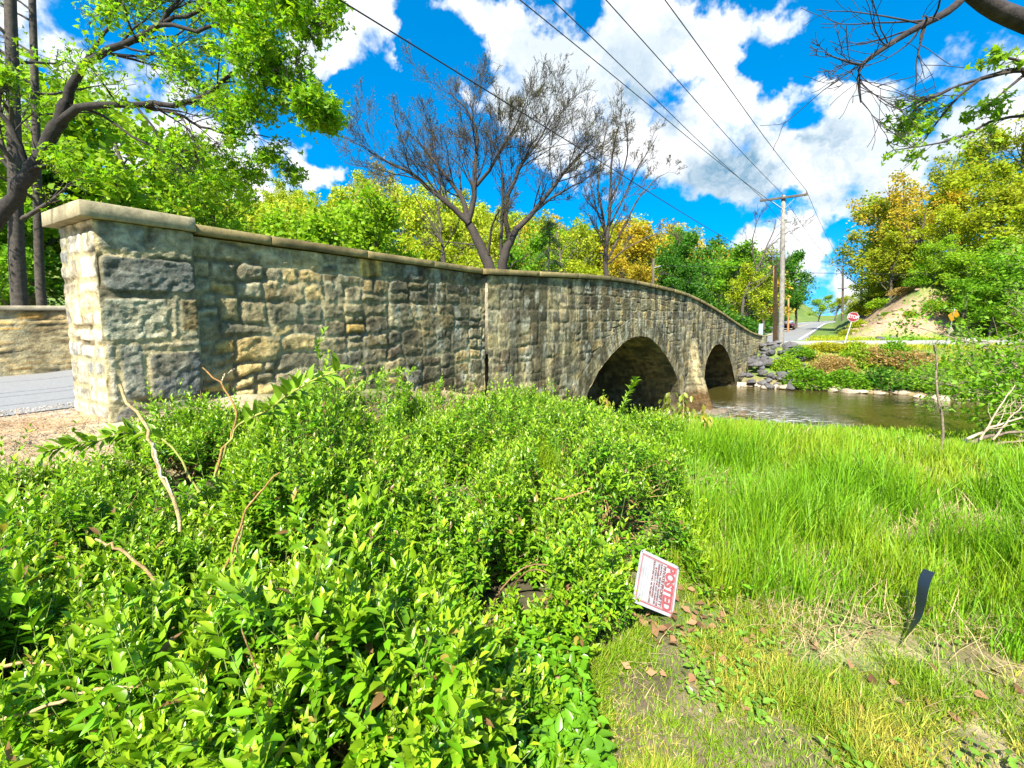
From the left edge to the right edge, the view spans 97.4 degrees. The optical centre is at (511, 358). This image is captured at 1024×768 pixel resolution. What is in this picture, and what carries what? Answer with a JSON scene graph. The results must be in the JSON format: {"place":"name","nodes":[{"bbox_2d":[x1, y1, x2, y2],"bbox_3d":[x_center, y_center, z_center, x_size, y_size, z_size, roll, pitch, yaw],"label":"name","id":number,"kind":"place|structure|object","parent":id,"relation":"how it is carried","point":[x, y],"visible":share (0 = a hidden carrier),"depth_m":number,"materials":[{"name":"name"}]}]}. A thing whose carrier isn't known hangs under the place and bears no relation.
{"place":"outdoors","nodes":[
{"label":"outdoors","id":0,"kind":"place"},
{"bbox_2d":[0,320,835,415],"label":"road","id":1,"kind":"structure","parent":0,"point":[32,391],"depth_m":6.12,"materials":[{"name":"asphalt"}]},
{"bbox_2d":[0,230,1023,767],"bbox_3d":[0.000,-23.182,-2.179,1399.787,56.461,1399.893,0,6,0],"label":"ground","id":2,"kind":"structure","parent":0,"point":[834,328],"depth_m":2.04,"materials":[{"name":"brown soil"}]},
{"bbox_2d":[0,205,64,305],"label":"broadleaf tree","id":3,"kind":"object","parent":2,"relation":"on","point":[4,288],"visible":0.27,"depth_m":12.06,"materials":[{"name":"green plant"}]},
{"bbox_2d":[4,249,64,305],"bbox_3d":[-13.180,-2.010,14.166,4.069,3.964,4.115,-3,6,-31],"label":"broadleaf tree","id":4,"kind":"object","parent":2,"relation":"on","point":[56,293],"visible":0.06,"depth_m":12.87,"materials":[{"name":"green plant"}]},
{"bbox_2d":[0,0,91,305],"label":"straight tree","id":5,"kind":"object","parent":2,"relation":"on","point":[12,162],"visible":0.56,"depth_m":10.13,"materials":[{"name":"green plant"}]},
{"bbox_2d":[0,0,141,305],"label":"straight tree","id":6,"kind":"object","parent":2,"relation":"on","point":[35,129],"visible":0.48,"depth_m":10.88,"materials":[{"name":"green plant"}]},
{"bbox_2d":[0,418,160,523],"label":"shrub","id":7,"kind":"object","parent":2,"relation":"on","point":[36,476],"visible":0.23,"depth_m":3.12,"materials":[{"name":"green plant"}]},
{"bbox_2d":[0,452,166,767],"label":"shrub","id":8,"kind":"object","parent":2,"relation":"on","point":[27,613],"visible":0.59,"depth_m":1.54,"materials":[{"name":"green plant"}]},
{"bbox_2d":[0,79,167,304],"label":"broadleaf tree","id":9,"kind":"object","parent":2,"relation":"on","point":[71,131],"visible":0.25,"depth_m":13.76,"materials":[{"name":"green plant"}]},
{"bbox_2d":[0,441,182,561],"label":"shrub","id":10,"kind":"object","parent":2,"relation":"on","point":[140,488],"visible":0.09,"depth_m":2.85,"materials":[{"name":"green plant"}]},
{"bbox_2d":[0,49,198,254],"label":"broadleaf tree","id":11,"kind":"object","parent":2,"relation":"on","point":[89,150],"visible":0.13,"depth_m":13.99,"materials":[{"name":"green plant"}]},
{"bbox_2d":[42,166,161,284],"bbox_3d":[-14.278,-3.371,15.386,4.356,6.526,4.198,-2,6,-20],"label":"broadleaf tree","id":12,"kind":"object","parent":2,"relation":"on","point":[50,176],"visible":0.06,"depth_m":14.33,"materials":[{"name":"green plant"}]},
{"bbox_2d":[0,391,230,498],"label":"straw","id":13,"kind":"object","parent":2,"relation":"on","point":[26,424],"visible":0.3,"depth_m":3.85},
{"bbox_2d":[0,417,247,669],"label":"shrub","id":14,"kind":"object","parent":2,"relation":"on","point":[143,546],"visible":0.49,"depth_m":2.11,"materials":[{"name":"green plant"}]},
{"bbox_2d":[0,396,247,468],"bbox_3d":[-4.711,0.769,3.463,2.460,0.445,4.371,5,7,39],"label":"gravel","id":15,"kind":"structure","parent":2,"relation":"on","point":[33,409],"depth_m":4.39,"materials":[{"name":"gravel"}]},
{"bbox_2d":[0,526,298,767],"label":"shrub","id":16,"kind":"object","parent":2,"relation":"on","point":[109,723],"visible":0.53,"depth_m":1.22,"materials":[{"name":"green plant"}]},
{"bbox_2d":[42,88,270,234],"bbox_3d":[-14.873,-5.731,18.861,8.872,10.804,8.972,-5,7,-40],"label":"broadleaf tree","id":17,"kind":"object","parent":2,"relation":"on","point":[134,129],"visible":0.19,"depth_m":17.85,"materials":[{"name":"green plant"}]},
{"bbox_2d":[0,0,356,231],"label":"maple tree","id":18,"kind":"object","parent":2,"relation":"on","point":[266,59],"visible":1,"depth_m":6.92,"materials":[{"name":"green plant"}]},
{"bbox_2d":[112,378,261,492],"bbox_3d":[-2.672,0.604,3.771,1.301,0.966,1.162,4,7,39],"label":"shrub","id":19,"kind":"object","parent":2,"relation":"on","point":[211,428],"visible":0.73,"depth_m":3.60,"materials":[{"name":"green plant"}]},
{"bbox_2d":[136,155,258,233],"bbox_3d":[-15.054,-5.420,22.964,7.618,9.477,6.520,-3,6,-31],"label":"broadleaf tree","id":20,"kind":"object","parent":2,"relation":"on","point":[213,210],"visible":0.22,"depth_m":22.11,"materials":[{"name":"green plant"}]},
{"bbox_2d":[118,326,471,597],"bbox_3d":[-1.308,0.630,2.736,2.490,1.584,1.638,5,7,41],"label":"shrub","id":21,"kind":"object","parent":2,"relation":"on","point":[251,488],"visible":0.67,"depth_m":2.45,"materials":[{"name":"green plant"}]},
{"bbox_2d":[254,200,342,244],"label":"broadleaf tree","id":22,"kind":"object","parent":2,"relation":"on","point":[278,222],"visible":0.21,"depth_m":42.12,"materials":[{"name":"green plant"}]},
{"bbox_2d":[187,354,431,505],"bbox_3d":[-1.924,0.550,4.210,2.521,1.253,2.008,0,6,0],"label":"shrub","id":23,"kind":"object","parent":2,"relation":"on","point":[393,419],"visible":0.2,"depth_m":4.36,"materials":[{"name":"green plant"}]},
{"bbox_2d":[278,192,405,248],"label":"broadleaf tree","id":24,"kind":"object","parent":2,"relation":"on","point":[315,220],"visible":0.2,"depth_m":42.54,"materials":[{"name":"green plant"}]},
{"bbox_2d":[144,460,592,767],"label":"shrub","id":25,"kind":"object","parent":2,"relation":"on","point":[425,696],"visible":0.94,"depth_m":1.21,"materials":[{"name":"green plant"}]},
{"bbox_2d":[317,172,424,257],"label":"broadleaf tree","id":26,"kind":"object","parent":2,"relation":"on","point":[363,224],"visible":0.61,"depth_m":40.41,"materials":[{"name":"green plant"}]},
{"bbox_2d":[332,155,413,238],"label":"broadleaf tree","id":27,"kind":"object","parent":2,"relation":"on","point":[389,181],"visible":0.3,"depth_m":67.97,"materials":[{"name":"green plant"}]},
{"bbox_2d":[0,199,767,423],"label":"stone bridge","id":28,"kind":"structure","parent":2,"relation":"on","point":[164,303],"depth_m":6.49,"materials":[{"name":"stone"}]},
{"bbox_2d":[3,387,766,767],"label":"ground weeds","id":29,"kind":"object","parent":2,"relation":"on","point":[581,733],"visible":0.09,"depth_m":1.66,"materials":[{"name":"green plant"}]},
{"bbox_2d":[407,173,459,262],"bbox_3d":[-5.035,-4.872,28.841,2.611,14.384,5.154,-2,6,-20],"label":"bare tree","id":30,"kind":"object","parent":2,"relation":"on","point":[439,236],"visible":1,"depth_m":28.62,"materials":[{"name":"brown plant"}]},
{"bbox_2d":[391,213,479,267],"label":"broadleaf tree","id":31,"kind":"object","parent":2,"relation":"on","point":[427,255],"visible":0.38,"depth_m":48.00,"materials":[{"name":"green plant"}]},
{"bbox_2d":[345,365,562,487],"bbox_3d":[-0.401,0.652,4.676,2.139,1.330,2.335,0,6,0],"label":"shrub","id":32,"kind":"object","parent":2,"relation":"on","point":[454,432],"visible":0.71,"depth_m":4.14,"materials":[{"name":"green plant"}]},
{"bbox_2d":[423,209,495,268],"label":"broadleaf tree","id":33,"kind":"object","parent":2,"relation":"on","point":[444,217],"visible":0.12,"depth_m":54.57,"materials":[{"name":"green plant"}]},
{"bbox_2d":[141,169,817,318],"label":"hillside woods","id":34,"kind":"object","parent":2,"relation":"on","point":[481,222],"visible":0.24,"depth_m":66.60,"materials":[{"name":"green plant"}]},
{"bbox_2d":[332,40,635,269],"bbox_3d":[-1.994,-10.031,32.261,22.048,24.023,12.310,0,6,0],"label":"bare tree","id":35,"kind":"object","parent":2,"relation":"on","point":[466,216],"visible":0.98,"depth_m":31.86,"materials":[{"name":"brown plant"}]},
{"bbox_2d":[371,425,625,626],"bbox_3d":[-0.326,0.940,2.627,1.344,0.998,1.560,-5,8,-44],"label":"shrub","id":36,"kind":"object","parent":2,"relation":"on","point":[479,529],"visible":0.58,"depth_m":2.40,"materials":[{"name":"green plant"}]},
{"bbox_2d":[495,231,555,271],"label":"broadleaf tree","id":37,"kind":"object","parent":2,"relation":"on","point":[534,242],"visible":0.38,"depth_m":53.91,"materials":[{"name":"green plant"}]},
{"bbox_2d":[475,375,584,429],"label":"shrub","id":38,"kind":"object","parent":2,"relation":"on","point":[539,397],"visible":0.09,"depth_m":6.96,"materials":[{"name":"green plant"}]},
{"bbox_2d":[47,453,1023,724],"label":"leaf litter","id":39,"kind":"object","parent":2,"relation":"on","point":[701,625],"visible":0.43,"depth_m":2.06,"materials":[{"name":"plant"}]},
{"bbox_2d":[532,216,566,272],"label":"conifer tree","id":40,"kind":"object","parent":2,"relation":"on","point":[548,226],"visible":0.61,"depth_m":35.20,"materials":[{"name":"green plant"}]},
{"bbox_2d":[493,472,642,666],"bbox_3d":[0.288,0.989,2.193,0.872,0.945,0.767,-5,8,-45],"label":"shrub","id":41,"kind":"object","parent":2,"relation":"on","point":[575,577],"visible":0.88,"depth_m":2.01,"materials":[{"name":"green plant"}]},
{"bbox_2d":[533,213,602,272],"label":"broadleaf tree","id":42,"kind":"object","parent":2,"relation":"on","point":[578,231],"visible":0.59,"depth_m":55.57,"materials":[{"name":"green plant"}]},
{"bbox_2d":[560,255,609,275],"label":"bush","id":43,"kind":"object","parent":2,"relation":"on","point":[578,266],"visible":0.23,"depth_m":48.42,"materials":[{"name":"green plant"}]},
{"bbox_2d":[451,395,732,614],"bbox_3d":[0.723,0.789,3.121,1.800,1.217,1.862,-5,7,-42],"label":"shrub","id":44,"kind":"object","parent":2,"relation":"on","point":[601,457],"visible":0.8,"depth_m":2.85,"materials":[{"name":"green plant"}]},
{"bbox_2d":[562,219,632,271],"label":"broadleaf tree","id":45,"kind":"object","parent":2,"relation":"on","point":[597,240],"visible":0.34,"depth_m":57.64,"materials":[{"name":"green plant"}]},
{"bbox_2d":[488,376,722,470],"bbox_3d":[1.296,0.745,5.406,2.673,1.184,2.574,5,7,41],"label":"shrub","id":46,"kind":"object","parent":2,"relation":"on","point":[652,422],"visible":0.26,"depth_m":5.24,"materials":[{"name":"green plant"}]},
{"bbox_2d":[587,216,664,276],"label":"broadleaf tree","id":47,"kind":"object","parent":2,"relation":"on","point":[639,233],"visible":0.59,"depth_m":56.71,"materials":[{"name":"yellow plant"}]},
{"bbox_2d":[575,81,686,275],"bbox_3d":[9.630,-11.104,37.042,8.778,20.176,5.707,0,6,0],"label":"bare tree","id":48,"kind":"object","parent":2,"relation":"on","point":[606,237],"visible":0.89,"depth_m":36.67,"materials":[{"name":"brown plant"}]},
{"bbox_2d":[601,251,661,283],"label":"bush","id":49,"kind":"object","parent":2,"relation":"on","point":[641,273],"visible":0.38,"depth_m":46.55,"materials":[{"name":"yellow plant"}]},
{"bbox_2d":[634,550,678,616],"bbox_3d":[0.715,1.111,2.220,0.360,0.336,0.086,-2,6,-24],"label":"posted sign","id":50,"kind":"object","parent":2,"relation":"on","point":[656,582],"visible":1,"depth_m":2.22,"materials":[{"name":"white"}]},
{"bbox_2d":[654,252,705,301],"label":"broadleaf tree","id":51,"kind":"object","parent":2,"relation":"on","point":[669,262],"visible":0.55,"depth_m":41.31,"materials":[{"name":"green plant"}]},
{"bbox_2d":[651,231,720,301],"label":"broadleaf tree","id":52,"kind":"object","parent":2,"relation":"on","point":[687,243],"visible":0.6,"depth_m":43.89,"materials":[{"name":"green plant"}]},
{"bbox_2d":[697,238,772,309],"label":"broadleaf tree","id":53,"kind":"object","parent":2,"relation":"on","point":[729,268],"visible":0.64,"depth_m":53.53,"materials":[{"name":"green plant"}]},
{"bbox_2d":[453,558,1023,767],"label":"lawn grass","id":54,"kind":"structure","parent":2,"relation":"on","point":[879,756],"depth_m":1.75,"materials":[{"name":"green plant"}]},
{"bbox_2d":[724,260,787,322],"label":"broadleaf tree","id":55,"kind":"object","parent":2,"relation":"on","point":[762,288],"visible":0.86,"depth_m":44.84,"materials":[{"name":"green plant"}]},
{"bbox_2d":[773,265,777,340],"bbox_3d":[18.794,-3.623,32.101,0.625,5.926,0.336,0,6,0],"label":"utility pole","id":56,"kind":"object","parent":2,"relation":"on","point":[775,320],"visible":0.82,"depth_m":31.99,"materials":[{"name":"wood"}]},
{"bbox_2d":[339,0,773,265],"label":"power line","id":57,"kind":"object","parent":56,"relation":"attached to","point":[350,6],"visible":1,"depth_m":9.17,"materials":[{"name":"black metal"}]},
{"bbox_2d":[739,202,814,318],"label":"bare tree","id":58,"kind":"object","parent":2,"relation":"on","point":[756,269],"visible":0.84,"depth_m":43.85,"materials":[{"name":"brown plant"}]},
{"bbox_2d":[760,191,807,345],"bbox_3d":[18.225,-5.752,30.657,2.750,10.439,0.669,4,7,37],"label":"utility pole","id":59,"kind":"object","parent":2,"relation":"on","point":[787,216],"visible":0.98,"depth_m":30.40,"materials":[{"name":"grey"}]},
{"bbox_2d":[770,353,804,371],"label":"bank shrub","id":60,"kind":"object","parent":2,"relation":"on","point":[790,360],"visible":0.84,"depth_m":26.85,"materials":[{"name":"green plant"}]},
{"bbox_2d":[774,262,806,314],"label":"broadleaf tree","id":61,"kind":"object","parent":2,"relation":"on","point":[796,301],"visible":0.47,"depth_m":63.44,"materials":[{"name":"green plant"}]},
{"bbox_2d":[772,249,819,327],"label":"broadleaf tree","id":62,"kind":"object","parent":2,"relation":"on","point":[798,256],"visible":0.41,"depth_m":73.76,"materials":[{"name":"green plant"}]},
{"bbox_2d":[778,364,833,390],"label":"bank shrub","id":63,"kind":"object","parent":2,"relation":"on","point":[806,373],"visible":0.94,"depth_m":24.19,"materials":[{"name":"green plant"}]},
{"bbox_2d":[806,352,861,373],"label":"bank shrub","id":64,"kind":"object","parent":2,"relation":"on","point":[836,360],"visible":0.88,"depth_m":25.76,"materials":[{"name":"brown plant"}]},
{"bbox_2d":[665,597,1023,767],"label":"lawn weeds","id":65,"kind":"object","parent":2,"relation":"on","point":[1012,763],"visible":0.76,"depth_m":1.79,"materials":[{"name":"green plant"}]},
{"bbox_2d":[824,366,872,390],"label":"bank shrub","id":66,"kind":"object","parent":2,"relation":"on","point":[853,377],"visible":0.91,"depth_m":23.72,"materials":[{"name":"green plant"}]},
{"bbox_2d":[825,227,871,297],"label":"hillside tree","id":67,"kind":"object","parent":2,"relation":"on","point":[851,239],"visible":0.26,"depth_m":64.62,"materials":[{"name":"green plant"}]},
{"bbox_2d":[837,341,880,368],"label":"bank shrub","id":68,"kind":"object","parent":2,"relation":"on","point":[850,352],"visible":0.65,"depth_m":26.27,"materials":[{"name":"green plant"}]},
{"bbox_2d":[833,200,909,299],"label":"hillside tree","id":69,"kind":"object","parent":2,"relation":"on","point":[859,257],"visible":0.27,"depth_m":58.24,"materials":[{"name":"green plant"}]},
{"bbox_2d":[847,260,905,309],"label":"hillside tree","id":70,"kind":"object","parent":2,"relation":"on","point":[864,286],"visible":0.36,"depth_m":51.02,"materials":[{"name":"green plant"}]},
{"bbox_2d":[859,366,912,391],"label":"bank shrub","id":71,"kind":"object","parent":2,"relation":"on","point":[871,377],"visible":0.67,"depth_m":23.27,"materials":[{"name":"green plant"}]},
{"bbox_2d":[760,0,1023,175],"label":"overhanging tree","id":72,"kind":"object","parent":2,"relation":"on","point":[1007,14],"visible":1,"depth_m":4.44,"materials":[{"name":"green plant"}]},
{"bbox_2d":[874,338,916,363],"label":"bank shrub","id":73,"kind":"object","parent":2,"relation":"on","point":[894,347],"visible":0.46,"depth_m":25.77,"materials":[{"name":"green plant"}]},
{"bbox_2d":[857,190,934,280],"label":"hillside tree","id":74,"kind":"object","parent":2,"relation":"on","point":[872,199],"visible":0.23,"depth_m":55.68,"materials":[{"name":"yellow plant"}]},
{"bbox_2d":[855,230,942,300],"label":"hillside tree","id":75,"kind":"object","parent":2,"relation":"on","point":[894,239],"visible":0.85,"depth_m":46.51,"materials":[{"name":"green plant"}]},
{"bbox_2d":[875,203,932,288],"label":"hillside tree","id":76,"kind":"object","parent":2,"relation":"on","point":[892,227],"visible":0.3,"depth_m":47.47,"materials":[{"name":"yellow plant"}]},
{"bbox_2d":[845,162,970,244],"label":"hillside tree","id":77,"kind":"object","parent":2,"relation":"on","point":[895,198],"visible":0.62,"depth_m":51.75,"materials":[{"name":"yellow plant"}]},
{"bbox_2d":[798,248,1023,390],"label":"verge grass","id":78,"kind":"structure","parent":2,"relation":"on","point":[835,338],"depth_m":29.97,"materials":[{"name":"plant"}]},
{"bbox_2d":[882,349,947,368],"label":"bank shrub","id":79,"kind":"object","parent":2,"relation":"on","point":[922,356],"visible":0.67,"depth_m":24.80,"materials":[{"name":"brown plant"}]},
{"bbox_2d":[871,195,961,272],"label":"hillside tree","id":80,"kind":"object","parent":2,"relation":"on","point":[900,214],"visible":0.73,"depth_m":46.03,"materials":[{"name":"yellow plant"}]},
{"bbox_2d":[899,569,934,645],"bbox_3d":[1.852,1.150,2.064,0.282,0.283,0.047,-4,7,-33],"label":"plastic strip","id":81,"kind":"object","parent":2,"relation":"on","point":[924,580],"visible":1,"depth_m":2.09,"materials":[{"name":"black"}]},
{"bbox_2d":[903,365,952,392],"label":"bank shrub","id":82,"kind":"object","parent":2,"relation":"on","point":[917,384],"visible":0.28,"depth_m":22.70,"materials":[{"name":"green plant"}]},
{"bbox_2d":[906,232,969,287],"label":"hillside tree","id":83,"kind":"object","parent":2,"relation":"on","point":[924,253],"visible":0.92,"depth_m":41.23,"materials":[{"name":"green plant"}]},
{"bbox_2d":[906,200,985,251],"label":"hillside tree","id":84,"kind":"object","parent":2,"relation":"on","point":[949,217],"visible":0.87,"depth_m":43.16,"materials":[{"name":"green plant"}]},
{"bbox_2d":[881,323,1023,434],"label":"thicket tree","id":85,"kind":"object","parent":2,"relation":"on","point":[939,373],"visible":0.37,"depth_m":18.28,"materials":[{"name":"green plant"}]},
{"bbox_2d":[882,237,1023,434],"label":"thicket tree","id":86,"kind":"object","parent":2,"relation":"on","point":[1001,337],"visible":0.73,"depth_m":11.72,"materials":[{"name":"green plant"}]},
{"bbox_2d":[914,160,992,226],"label":"hillside tree","id":87,"kind":"object","parent":2,"relation":"on","point":[964,181],"visible":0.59,"depth_m":48.36,"materials":[{"name":"green plant"}]},
{"bbox_2d":[913,184,996,249],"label":"hillside tree","id":88,"kind":"object","parent":2,"relation":"on","point":[948,196],"visible":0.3,"depth_m":48.42,"materials":[{"name":"yellow plant"}]},
{"bbox_2d":[904,151,1016,249],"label":"hillside tree","id":89,"kind":"object","parent":2,"relation":"on","point":[934,178],"visible":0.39,"depth_m":50.70,"materials":[{"name":"green plant"}]},
{"bbox_2d":[943,277,1004,335],"bbox_3d":[36.734,-3.991,36.009,3.598,5.162,3.733,1,6,14],"label":"hillside tree","id":90,"kind":"object","parent":2,"relation":"on","point":[965,286],"visible":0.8,"depth_m":35.73,"materials":[{"name":"green plant"}]},
{"bbox_2d":[928,234,1022,316],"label":"hillside tree","id":91,"kind":"object","parent":2,"relation":"on","point":[959,259],"visible":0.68,"depth_m":37.92,"materials":[{"name":"green plant"}]},
{"bbox_2d":[939,121,1023,235],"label":"hillside tree","id":92,"kind":"object","parent":2,"relation":"on","point":[999,134],"visible":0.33,"depth_m":51.07,"materials":[{"name":"green plant"}]},
{"bbox_2d":[941,277,1023,337],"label":"hillside tree","id":93,"kind":"object","parent":2,"relation":"on","point":[993,316],"visible":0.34,"depth_m":35.67,"materials":[{"name":"green plant"}]},
{"bbox_2d":[947,110,1023,202],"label":"hillside tree","id":94,"kind":"object","parent":2,"relation":"on","point":[1019,139],"visible":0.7,"depth_m":49.63,"materials":[{"name":"green plant"}]},
{"bbox_2d":[951,239,1023,335],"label":"hillside tree","id":95,"kind":"object","parent":2,"relation":"on","point":[1018,278],"visible":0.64,"depth_m":34.92,"materials":[{"name":"green plant"}]},
{"bbox_2d":[951,343,1023,435],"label":"thicket tree","id":96,"kind":"object","parent":2,"relation":"on","point":[995,394],"visible":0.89,"depth_m":9.36,"materials":[{"name":"green plant"}]},
{"bbox_2d":[957,176,1023,255],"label":"hillside tree","id":97,"kind":"object","parent":2,"relation":"on","point":[1011,195],"visible":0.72,"depth_m":40.03,"materials":[{"name":"green plant"}]},
{"bbox_2d":[961,158,1023,231],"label":"hillside tree","id":98,"kind":"object","parent":2,"relation":"on","point":[1005,172],"visible":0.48,"depth_m":44.68,"materials":[{"name":"green plant"}]},
{"bbox_2d":[964,195,1023,291],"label":"hillside tree","id":99,"kind":"object","parent":2,"relation":"on","point":[1016,216],"visible":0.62,"depth_m":38.78,"materials":[{"name":"green plant"}]},
{"bbox_2d":[969,300,1023,336],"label":"bank shrub","id":100,"kind":"object","parent":2,"relation":"on","point":[998,329],"visible":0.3,"depth_m":36.25,"materials":[{"name":"green plant"}]},
{"bbox_2d":[0,0,1023,315],"label":"sky","id":101,"kind":"structure","parent":0,"point":[761,49],"materials":[{"name":"blue"}]},
{"bbox_2d":[391,387,1023,767],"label":"dead grass","id":102,"kind":"structure","parent":0,"point":[823,652],"depth_m":2.15,"materials":[{"name":"beige plant"}]},
{"bbox_2d":[465,390,1023,663],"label":"tall grass","id":103,"kind":"structure","parent":0,"point":[819,492],"depth_m":2.93,"materials":[{"name":"green plant"}]},
{"bbox_2d":[584,384,1023,434],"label":"river water","id":104,"kind":"structure","parent":0,"point":[799,406],"depth_m":19.34,"materials":[{"name":"brown liquid"}]},
{"bbox_2d":[784,340,1011,344],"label":"side road","id":105,"kind":"structure","parent":0,"point":[912,342],"depth_m":33.61,"materials":[{"name":"asphalt"}]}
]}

